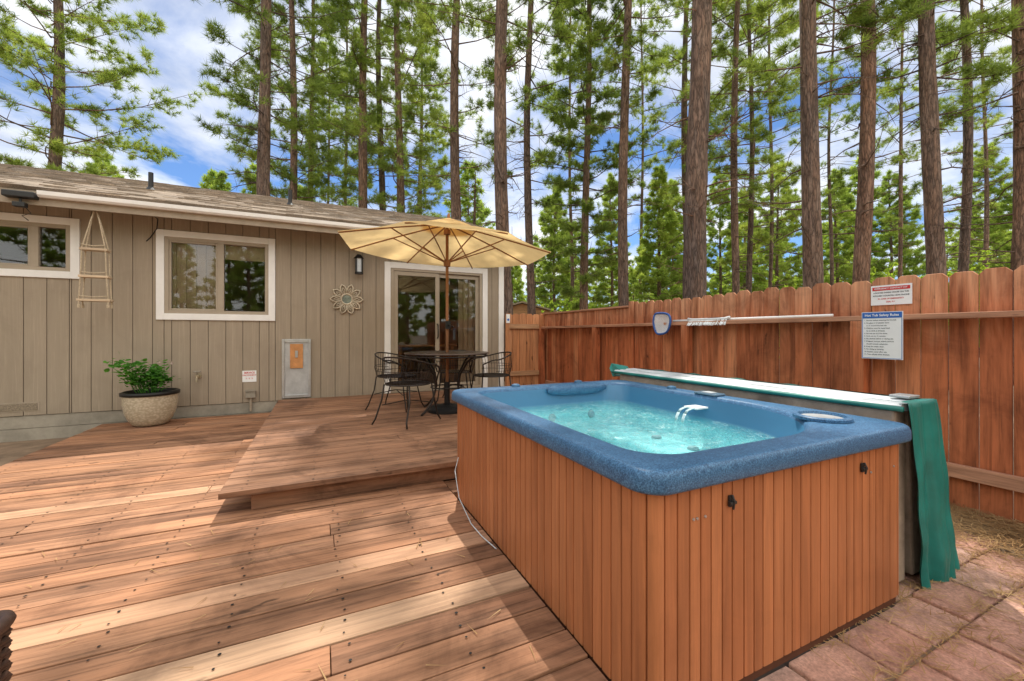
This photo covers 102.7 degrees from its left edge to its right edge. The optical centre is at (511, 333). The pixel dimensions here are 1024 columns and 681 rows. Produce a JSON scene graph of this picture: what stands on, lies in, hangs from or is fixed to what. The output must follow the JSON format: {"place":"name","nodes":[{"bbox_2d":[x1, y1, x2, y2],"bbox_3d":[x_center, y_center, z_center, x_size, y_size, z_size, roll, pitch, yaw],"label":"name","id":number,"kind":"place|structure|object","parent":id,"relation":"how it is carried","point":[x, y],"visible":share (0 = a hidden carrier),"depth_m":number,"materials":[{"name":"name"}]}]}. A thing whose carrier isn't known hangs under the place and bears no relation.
{"place":"outdoors","nodes":[
{"label":"outdoors","id":0,"kind":"place"},
{"bbox_2d":[0,412,607,680],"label":"deck","id":1,"kind":"structure","parent":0,"point":[77,506],"depth_m":1.87,"materials":[{"name":"brown wood"}]},
{"bbox_2d":[0,610,16,680],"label":"wicker armchair","id":2,"kind":"object","parent":1,"relation":"on","point":[7,618],"visible":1,"depth_m":0.96,"materials":[{"name":"brown wicker"}]},
{"bbox_2d":[119,388,180,426],"bbox_3d":[-4.467,0.907,5.066,0.572,0.420,0.572,0,0,-25],"label":"flower pot","id":3,"kind":"object","parent":1,"relation":"on","point":[146,409],"visible":0.94,"depth_m":4.89,"materials":[{"name":"beige stone"}]},
{"bbox_2d":[103,358,173,392],"bbox_3d":[-4.524,0.479,4.990,0.716,0.567,0.480,0,0,-15],"label":"rose plant","id":4,"kind":"object","parent":3,"relation":"on","point":[155,377],"visible":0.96,"depth_m":4.96,"materials":[{"name":"green plant"}]},
{"bbox_2d":[218,390,456,509],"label":"raised deck","id":5,"kind":"structure","parent":1,"relation":"on","point":[304,450],"depth_m":3.39,"materials":[{"name":"brown wood"}]},
{"bbox_2d":[365,352,423,411],"bbox_3d":[-1.505,0.594,5.286,0.579,0.722,0.598,0,0,14],"label":"patio chair","id":6,"kind":"object","parent":5,"relation":"on","point":[397,375],"visible":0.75,"depth_m":5.25,"materials":[{"name":"metal"}]},
{"bbox_2d":[371,357,440,428],"bbox_3d":[-1.137,0.594,4.450,0.598,0.722,0.578,0,0,26],"label":"patio chair","id":7,"kind":"object","parent":5,"relation":"on","point":[407,383],"visible":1,"depth_m":4.34,"materials":[{"name":"metal"}]},
{"bbox_2d":[338,213,550,413],"bbox_3d":[-0.810,-0.278,5.117,2.400,2.470,2.402,0,0,-14],"label":"patio umbrella","id":8,"kind":"object","parent":5,"relation":"on","point":[447,242],"visible":1,"depth_m":5.29,"materials":[{"name":"beige fabric"}]},
{"bbox_2d":[404,351,488,415],"bbox_3d":[-0.810,0.593,5.117,1.050,0.735,1.050,0,0,-25],"label":"patio table","id":9,"kind":"object","parent":5,"relation":"on","point":[443,353],"visible":0.92,"depth_m":4.92,"materials":[{"name":"brown metal"}]},
{"bbox_2d":[434,350,475,402],"bbox_3d":[-0.808,0.594,5.880,0.598,0.722,0.579,0,0,0],"label":"patio chair","id":10,"kind":"object","parent":5,"relation":"on","point":[455,371],"visible":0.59,"depth_m":5.93,"materials":[{"name":"metal"}]},
{"bbox_2d":[469,351,511,387],"bbox_3d":[-0.257,0.594,5.376,0.578,0.722,0.598,0,0,-25],"label":"patio chair","id":11,"kind":"object","parent":5,"relation":"on","point":[494,374],"visible":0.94,"depth_m":5.32,"materials":[{"name":"metal"}]},
{"bbox_2d":[505,313,543,385],"bbox_3d":[0.255,0.341,7.628,0.835,1.458,0.108,0,0,-25],"label":"back fence","id":12,"kind":"object","parent":5,"relation":"on","point":[521,337],"visible":0.71,"depth_m":7.64,"materials":[{"name":"brown wood"}]},
{"bbox_2d":[506,314,509,322],"bbox_3d":[-0.070,-0.280,7.408,0.070,0.160,0.012,0,0,-25],"label":"thermometer","id":13,"kind":"object","parent":12,"relation":"attached to","point":[507,318],"visible":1,"depth_m":7.40,"materials":[{"name":"white plastic"}]},
{"bbox_2d":[0,0,1012,308],"label":"sky","id":14,"kind":"structure","parent":0,"point":[180,53],"materials":[{"name":"blue"}]},
{"bbox_2d":[0,381,1013,524],"bbox_3d":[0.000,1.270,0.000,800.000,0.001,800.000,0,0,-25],"label":"ground","id":15,"kind":"structure","parent":0,"point":[11,451],"depth_m":4.58,"materials":[{"name":"brown soil"}]},
{"bbox_2d":[0,0,208,178],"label":"pine tree","id":16,"kind":"object","parent":15,"relation":"on","point":[56,115],"visible":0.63,"depth_m":15.69,"materials":[{"name":"green plant"}]},
{"bbox_2d":[85,148,124,177],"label":"pine tree","id":17,"kind":"object","parent":15,"relation":"on","point":[94,163],"visible":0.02,"depth_m":29.80,"materials":[{"name":"green plant"}]},
{"bbox_2d":[211,170,231,191],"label":"pine tree","id":18,"kind":"object","parent":15,"relation":"on","point":[220,184],"visible":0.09,"depth_m":26.80,"materials":[{"name":"green plant"}]},
{"bbox_2d":[0,163,520,442],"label":"house","id":19,"kind":"structure","parent":15,"relation":"on","point":[220,290],"depth_m":5.66,"materials":[{"name":"paint"}]},
{"bbox_2d":[1,189,38,220],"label":"flood light","id":20,"kind":"object","parent":19,"relation":"attached to","point":[18,194],"visible":1,"depth_m":4.49,"materials":[{"name":"black plastic"}]},
{"bbox_2d":[0,212,79,278],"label":"window","id":21,"kind":"structure","parent":19,"relation":"in","point":[35,223],"depth_m":4.91,"materials":[{"name":"white paint"}]},
{"bbox_2d":[76,211,113,308],"bbox_3d":[-4.945,-0.928,4.860,0.300,1.237,0.127,0,0,-25],"label":"rope shelf","id":22,"kind":"object","parent":19,"relation":"hanging from","point":[84,276],"visible":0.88,"depth_m":4.85,"materials":[{"name":"brown wood"}]},
{"bbox_2d":[146,217,157,240],"bbox_3d":[-4.607,-1.356,5.267,0.340,0.299,0.106,0,0,40],"label":"cable","id":23,"kind":"object","parent":19,"relation":"attached to","point":[155,230],"visible":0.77,"depth_m":5.35,"materials":[{"name":"black rubber"}]},
{"bbox_2d":[193,371,201,381],"bbox_3d":[-4.243,0.572,5.521,0.092,0.149,0.126,0,0,-25],"label":"hose tap","id":24,"kind":"object","parent":19,"relation":"attached to","point":[197,375],"visible":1,"depth_m":5.50,"materials":[{"name":"beige metal"}]},
{"bbox_2d":[156,229,274,320],"bbox_3d":[-4.167,-0.775,5.901,1.360,1.210,0.542,0,0,-25],"label":"window","id":25,"kind":"structure","parent":19,"relation":"in","point":[190,266],"depth_m":5.65,"materials":[{"name":"white glass"}]},
{"bbox_2d":[242,370,255,381],"bbox_3d":[-3.733,0.600,5.824,0.170,0.160,0.008,0,0,-25],"label":"warning sign","id":26,"kind":"object","parent":19,"relation":"attached to","point":[248,376],"visible":1,"depth_m":5.82,"materials":[{"name":"white plastic"}]},
{"bbox_2d":[245,390,255,410],"bbox_3d":[-3.701,0.939,5.802,0.130,0.302,0.075,0,0,-25],"label":"outlet box","id":27,"kind":"object","parent":19,"relation":"attached to","point":[250,394],"visible":1,"depth_m":5.79,"materials":[{"name":"paint"}]},
{"bbox_2d":[282,339,310,397],"bbox_3d":[-3.184,0.507,6.054,0.380,0.865,0.055,0,0,-25],"label":"electrical panel","id":28,"kind":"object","parent":19,"relation":"attached to","point":[296,368],"depth_m":6.05,"materials":[{"name":"metal"}]},
{"bbox_2d":[330,284,362,313],"bbox_3d":[-2.561,-0.540,6.349,0.494,0.470,0.024,0,0,-25],"label":"sun ornament","id":29,"kind":"object","parent":19,"relation":"attached to","point":[348,299],"visible":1,"depth_m":6.34,"materials":[{"name":"beige metal"}]},
{"bbox_2d":[354,254,363,274],"bbox_3d":[-2.377,-1.085,6.359,0.150,0.310,0.185,0,0,-25],"label":"wall lantern","id":30,"kind":"object","parent":19,"relation":"attached to","point":[358,258],"depth_m":6.30,"materials":[{"name":"black metal"}]},
{"bbox_2d":[398,344,456,380],"bbox_3d":[-1.831,0.580,8.415,1.200,0.740,0.800,0,0,-25],"label":"dining table","id":31,"kind":"object","parent":19,"relation":"in","point":[400,346],"visible":0.54,"depth_m":8.23,"materials":[{"name":"black metal"}]},
{"bbox_2d":[384,261,487,392],"bbox_3d":[-1.265,-0.107,7.010,1.780,2.125,0.175,0,0,-27],"label":"sliding door","id":32,"kind":"structure","parent":19,"relation":"in","point":[472,283],"depth_m":7.19,"materials":[{"name":"white paint"}]},
{"bbox_2d":[189,0,354,197],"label":"pine tree","id":33,"kind":"object","parent":15,"relation":"on","point":[263,85],"visible":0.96,"depth_m":14.02,"materials":[{"name":"green plant"}]},
{"bbox_2d":[197,0,381,205],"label":"pine tree","id":34,"kind":"object","parent":15,"relation":"on","point":[327,157],"visible":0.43,"depth_m":17.66,"materials":[{"name":"green plant"}]},
{"bbox_2d":[235,0,375,202],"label":"pine tree","id":35,"kind":"object","parent":15,"relation":"on","point":[305,191],"visible":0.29,"depth_m":20.29,"materials":[{"name":"green plant"}]},
{"bbox_2d":[285,41,357,205],"bbox_3d":[-13.103,-10.108,30.275,6.842,22.816,6.392,0,0,-23],"label":"pine tree","id":36,"kind":"object","parent":15,"relation":"on","point":[335,106],"visible":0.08,"depth_m":29.76,"materials":[{"name":"green plant"}]},
{"bbox_2d":[286,0,395,206],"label":"pine tree","id":37,"kind":"object","parent":15,"relation":"on","point":[340,149],"visible":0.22,"depth_m":24.87,"materials":[{"name":"green plant"}]},
{"bbox_2d":[305,0,412,209],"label":"pine tree","id":38,"kind":"object","parent":15,"relation":"on","point":[362,151],"visible":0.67,"depth_m":17.85,"materials":[{"name":"green plant"}]},
{"bbox_2d":[330,0,446,210],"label":"pine tree","id":39,"kind":"object","parent":15,"relation":"on","point":[381,180],"visible":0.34,"depth_m":21.32,"materials":[{"name":"green plant"}]},
{"bbox_2d":[321,0,484,217],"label":"pine tree","id":40,"kind":"object","parent":15,"relation":"on","point":[422,152],"visible":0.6,"depth_m":17.71,"materials":[{"name":"green plant"}]},
{"bbox_2d":[385,55,450,217],"bbox_3d":[-6.253,-9.290,28.103,5.781,21.179,5.498,0,0,-26],"label":"pine tree","id":41,"kind":"object","parent":15,"relation":"on","point":[407,193],"visible":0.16,"depth_m":27.71,"materials":[{"name":"green plant"}]},
{"bbox_2d":[381,0,463,214],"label":"pine tree","id":42,"kind":"object","parent":15,"relation":"on","point":[405,135],"visible":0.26,"depth_m":25.69,"materials":[{"name":"green plant"}]},
{"bbox_2d":[380,0,538,220],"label":"pine tree","id":43,"kind":"object","parent":15,"relation":"on","point":[452,130],"visible":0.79,"depth_m":15.31,"materials":[{"name":"green plant"}]},
{"bbox_2d":[462,172,487,226],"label":"pine tree","id":44,"kind":"object","parent":15,"relation":"on","point":[474,212],"visible":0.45,"depth_m":20.00,"materials":[{"name":"green plant"}]},
{"bbox_2d":[430,0,587,380],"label":"pine tree","id":45,"kind":"object","parent":15,"relation":"on","point":[504,59],"visible":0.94,"depth_m":11.13,"materials":[{"name":"green plant"}]},
{"bbox_2d":[461,0,602,314],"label":"pine tree","id":46,"kind":"object","parent":15,"relation":"on","point":[529,97],"visible":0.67,"depth_m":15.95,"materials":[{"name":"green plant"}]},
{"bbox_2d":[513,301,560,314],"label":"neighbour house","id":47,"kind":"structure","parent":15,"relation":"on","point":[519,307],"depth_m":26.00,"materials":[{"name":"brown wood"}]},
{"bbox_2d":[534,188,579,310],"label":"pine tree","id":48,"kind":"object","parent":15,"relation":"on","point":[550,276],"visible":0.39,"depth_m":29.61,"materials":[{"name":"green plant"}]},
{"bbox_2d":[516,0,609,303],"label":"pine tree","id":49,"kind":"object","parent":15,"relation":"on","point":[570,132],"visible":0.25,"depth_m":24.81,"materials":[{"name":"green plant"}]},
{"bbox_2d":[541,292,592,311],"bbox_3d":[3.030,-0.386,22.047,3.606,4.094,3.512,0,0,29],"label":"shrub","id":50,"kind":"object","parent":15,"relation":"on","point":[568,306],"visible":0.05,"depth_m":22.11,"materials":[{"name":"green plant"}]},
{"bbox_2d":[530,0,653,311],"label":"pine tree","id":51,"kind":"object","parent":15,"relation":"on","point":[584,262],"visible":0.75,"depth_m":16.60,"materials":[{"name":"green plant"}]},
{"bbox_2d":[197,156,1011,310],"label":"distant wood","id":52,"kind":"object","parent":15,"relation":"on","point":[518,283],"visible":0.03,"depth_m":40.05,"materials":[{"name":"green plant"}]},
{"bbox_2d":[588,172,634,308],"bbox_3d":[7.636,-5.890,32.695,4.793,14.380,5.666,0,0,40],"label":"pine tree","id":53,"kind":"object","parent":15,"relation":"on","point":[603,287],"visible":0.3,"depth_m":32.72,"materials":[{"name":"green plant"}]},
{"bbox_2d":[575,0,691,305],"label":"pine tree","id":54,"kind":"object","parent":15,"relation":"on","point":[627,69],"visible":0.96,"depth_m":14.35,"materials":[{"name":"green plant"}]},
{"bbox_2d":[602,0,687,302],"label":"pine tree","id":55,"kind":"object","parent":15,"relation":"on","point":[632,131],"visible":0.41,"depth_m":26.87,"materials":[{"name":"green plant"}]},
{"bbox_2d":[628,164,682,302],"bbox_3d":[8.736,-4.369,24.073,4.479,11.337,4.338,0,0,31],"label":"pine tree","id":56,"kind":"object","parent":15,"relation":"on","point":[655,215],"visible":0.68,"depth_m":23.60,"materials":[{"name":"green plant"}]},
{"bbox_2d":[645,179,682,300],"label":"pine tree","id":57,"kind":"object","parent":15,"relation":"on","point":[675,258],"visible":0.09,"depth_m":35.65,"materials":[{"name":"green plant"}]},
{"bbox_2d":[610,0,750,297],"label":"pine tree","id":58,"kind":"object","parent":15,"relation":"on","point":[712,153],"visible":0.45,"depth_m":18.80,"materials":[{"name":"green plant"}]},
{"bbox_2d":[642,0,763,299],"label":"pine tree","id":59,"kind":"object","parent":15,"relation":"on","point":[696,185],"visible":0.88,"depth_m":8.70,"materials":[{"name":"brown plant"}]},
{"bbox_2d":[648,0,799,293],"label":"pine tree","id":60,"kind":"object","parent":15,"relation":"on","point":[733,53],"visible":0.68,"depth_m":15.95,"materials":[{"name":"green plant"}]},
{"bbox_2d":[706,173,755,296],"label":"pine tree","id":61,"kind":"object","parent":15,"relation":"on","point":[713,233],"visible":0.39,"depth_m":33.56,"materials":[{"name":"green plant"}]},
{"bbox_2d":[663,0,855,292],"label":"pine tree","id":62,"kind":"object","parent":15,"relation":"on","point":[750,226],"visible":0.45,"depth_m":18.71,"materials":[{"name":"green plant"}]},
{"bbox_2d":[711,1,843,287],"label":"pine tree","id":63,"kind":"object","parent":15,"relation":"on","point":[796,42],"visible":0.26,"depth_m":23.88,"materials":[{"name":"green plant"}]},
{"bbox_2d":[538,265,1023,527],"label":"side fence","id":64,"kind":"object","parent":15,"relation":"on","point":[956,362],"visible":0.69,"depth_m":3.15,"materials":[{"name":"brown wood"}]},
{"bbox_2d":[687,316,730,325],"bbox_3d":[2.090,-0.137,4.396,0.067,0.098,0.525,0,0,-25],"label":"pool brush","id":65,"kind":"object","parent":64,"relation":"on","point":[708,320],"visible":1,"depth_m":4.37,"materials":[{"name":"white plastic"}]},
{"bbox_2d":[652,312,833,334],"bbox_3d":[2.206,-0.125,4.212,0.098,0.281,1.907,0,0,-29],"label":"skimmer net","id":66,"kind":"object","parent":64,"relation":"on","point":[658,320],"visible":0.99,"depth_m":4.79,"materials":[{"name":"white plastic"}]},
{"bbox_2d":[862,311,902,359],"bbox_3d":[2.718,0.010,3.012,0.008,0.348,0.244,0,0,-25],"label":"safety rules sign","id":67,"kind":"object","parent":64,"relation":"attached to","point":[882,335],"visible":1,"depth_m":3.01,"materials":[{"name":"white plastic"}]},
{"bbox_2d":[871,283,911,305],"bbox_3d":[2.837,-0.295,3.068,0.008,0.150,0.244,0,0,-25],"label":"contact sign","id":68,"kind":"object","parent":64,"relation":"attached to","point":[893,294],"visible":1,"depth_m":3.06,"materials":[{"name":"white plastic"}]},
{"bbox_2d":[739,159,825,290],"bbox_3d":[19.300,-5.771,30.022,5.352,14.141,4.896,0,0,19],"label":"pine tree","id":69,"kind":"object","parent":15,"relation":"on","point":[777,263],"visible":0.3,"depth_m":29.71,"materials":[{"name":"green plant"}]},
{"bbox_2d":[772,274,798,287],"bbox_3d":[12.839,-0.768,19.220,4.241,4.190,3.414,0,0,-25],"label":"shrub","id":70,"kind":"object","parent":15,"relation":"on","point":[775,279],"visible":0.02,"depth_m":19.08,"materials":[{"name":"green plant"}]},
{"bbox_2d":[718,0,939,386],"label":"pine tree","id":71,"kind":"object","parent":15,"relation":"on","point":[812,239],"visible":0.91,"depth_m":9.02,"materials":[{"name":"green plant"}]},
{"bbox_2d":[787,0,885,285],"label":"pine tree","id":72,"kind":"object","parent":15,"relation":"on","point":[828,192],"visible":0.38,"depth_m":25.68,"materials":[{"name":"green plant"}]},
{"bbox_2d":[821,168,874,284],"bbox_3d":[25.226,-5.890,32.444,4.793,14.380,5.666,0,0,-22],"label":"pine tree","id":73,"kind":"object","parent":15,"relation":"on","point":[849,242],"visible":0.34,"depth_m":31.55,"materials":[{"name":"green plant"}]},
{"bbox_2d":[778,0,939,283],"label":"pine tree","id":74,"kind":"object","parent":15,"relation":"on","point":[865,201],"visible":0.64,"depth_m":10.02,"materials":[{"name":"brown plant"}]},
{"bbox_2d":[852,168,925,280],"bbox_3d":[31.574,-6.213,34.174,5.686,15.025,5.202,0,0,-42],"label":"pine tree","id":75,"kind":"object","parent":15,"relation":"on","point":[915,261],"visible":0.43,"depth_m":33.55,"materials":[{"name":"green plant"}]},
{"bbox_2d":[870,261,923,282],"bbox_3d":[16.179,-0.881,17.176,3.508,4.342,3.464,0,0,-6],"label":"shrub","id":76,"kind":"object","parent":15,"relation":"on","point":[887,273],"visible":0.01,"depth_m":17.17,"materials":[{"name":"green plant"}]},
{"bbox_2d":[842,0,984,277],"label":"pine tree","id":77,"kind":"object","parent":15,"relation":"on","point":[900,178],"visible":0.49,"depth_m":23.77,"materials":[{"name":"green plant"}]},
{"bbox_2d":[826,0,1023,275],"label":"pine tree","id":78,"kind":"object","parent":15,"relation":"on","point":[933,202],"visible":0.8,"depth_m":9.43,"materials":[{"name":"green plant"}]},
{"bbox_2d":[876,0,1011,271],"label":"pine tree","id":79,"kind":"object","parent":15,"relation":"on","point":[967,187],"visible":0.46,"depth_m":13.34,"materials":[{"name":"green plant"}]},
{"bbox_2d":[877,0,1023,385],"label":"pine tree","id":80,"kind":"object","parent":15,"relation":"on","point":[1017,213],"visible":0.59,"depth_m":10.22,"materials":[{"name":"green plant"}]},
{"bbox_2d":[907,0,1012,272],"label":"pine tree","id":81,"kind":"object","parent":15,"relation":"on","point":[987,166],"visible":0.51,"depth_m":22.90,"materials":[{"name":"green plant"}]},
{"bbox_2d":[947,249,992,276],"bbox_3d":[17.676,-0.931,15.118,3.705,4.508,3.592,0,0,-25],"label":"shrub","id":82,"kind":"object","parent":15,"relation":"on","point":[983,267],"visible":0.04,"depth_m":15.00,"materials":[{"name":"green plant"}]},
{"bbox_2d":[944,141,1012,271],"bbox_3d":[35.683,-6.654,31.021,6.021,15.909,5.508,0,0,18],"label":"pine tree","id":83,"kind":"object","parent":15,"relation":"on","point":[994,237],"visible":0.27,"depth_m":30.69,"materials":[{"name":"green plant"}]},
{"bbox_2d":[992,183,1012,263],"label":"pine tree","id":84,"kind":"object","parent":15,"relation":"on","point":[1009,209],"visible":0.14,"depth_m":29.11,"materials":[{"name":"green plant"}]},
{"bbox_2d":[458,498,1023,680],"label":"patio soil","id":85,"kind":"structure","parent":0,"point":[933,648],"depth_m":2.25,"materials":[{"name":"brown soil"}]},
{"bbox_2d":[28,501,1023,680],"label":"fallen needles","id":86,"kind":"object","parent":85,"relation":"on","point":[981,520],"visible":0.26,"depth_m":1.81,"materials":[{"name":"brown plant"}]},
{"bbox_2d":[452,380,911,680],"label":"hot tub","id":87,"kind":"object","parent":85,"relation":"on","point":[636,531],"visible":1,"depth_m":1.49,"materials":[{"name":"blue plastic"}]},
{"bbox_2d":[455,457,496,548],"bbox_3d":[-0.238,0.965,2.412,0.055,0.292,0.673,0,0,-25],"label":"cord","id":88,"kind":"object","parent":87,"relation":"attached to","point":[465,510],"visible":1,"depth_m":2.46,"materials":[{"name":"grey plastic"}]},
{"bbox_2d":[610,363,959,589],"bbox_3d":[1.576,0.741,2.895,0.609,0.941,2.186,0,0,-25],"label":"spa cover","id":89,"kind":"object","parent":85,"relation":"on","point":[927,548],"visible":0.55,"depth_m":1.94,"materials":[{"name":"plastic"}]},
{"bbox_2d":[758,530,1023,680],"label":"patio pavers","id":90,"kind":"object","parent":85,"relation":"on","point":[811,665],"visible":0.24,"depth_m":1.57,"materials":[{"name":"stone"}]}
]}

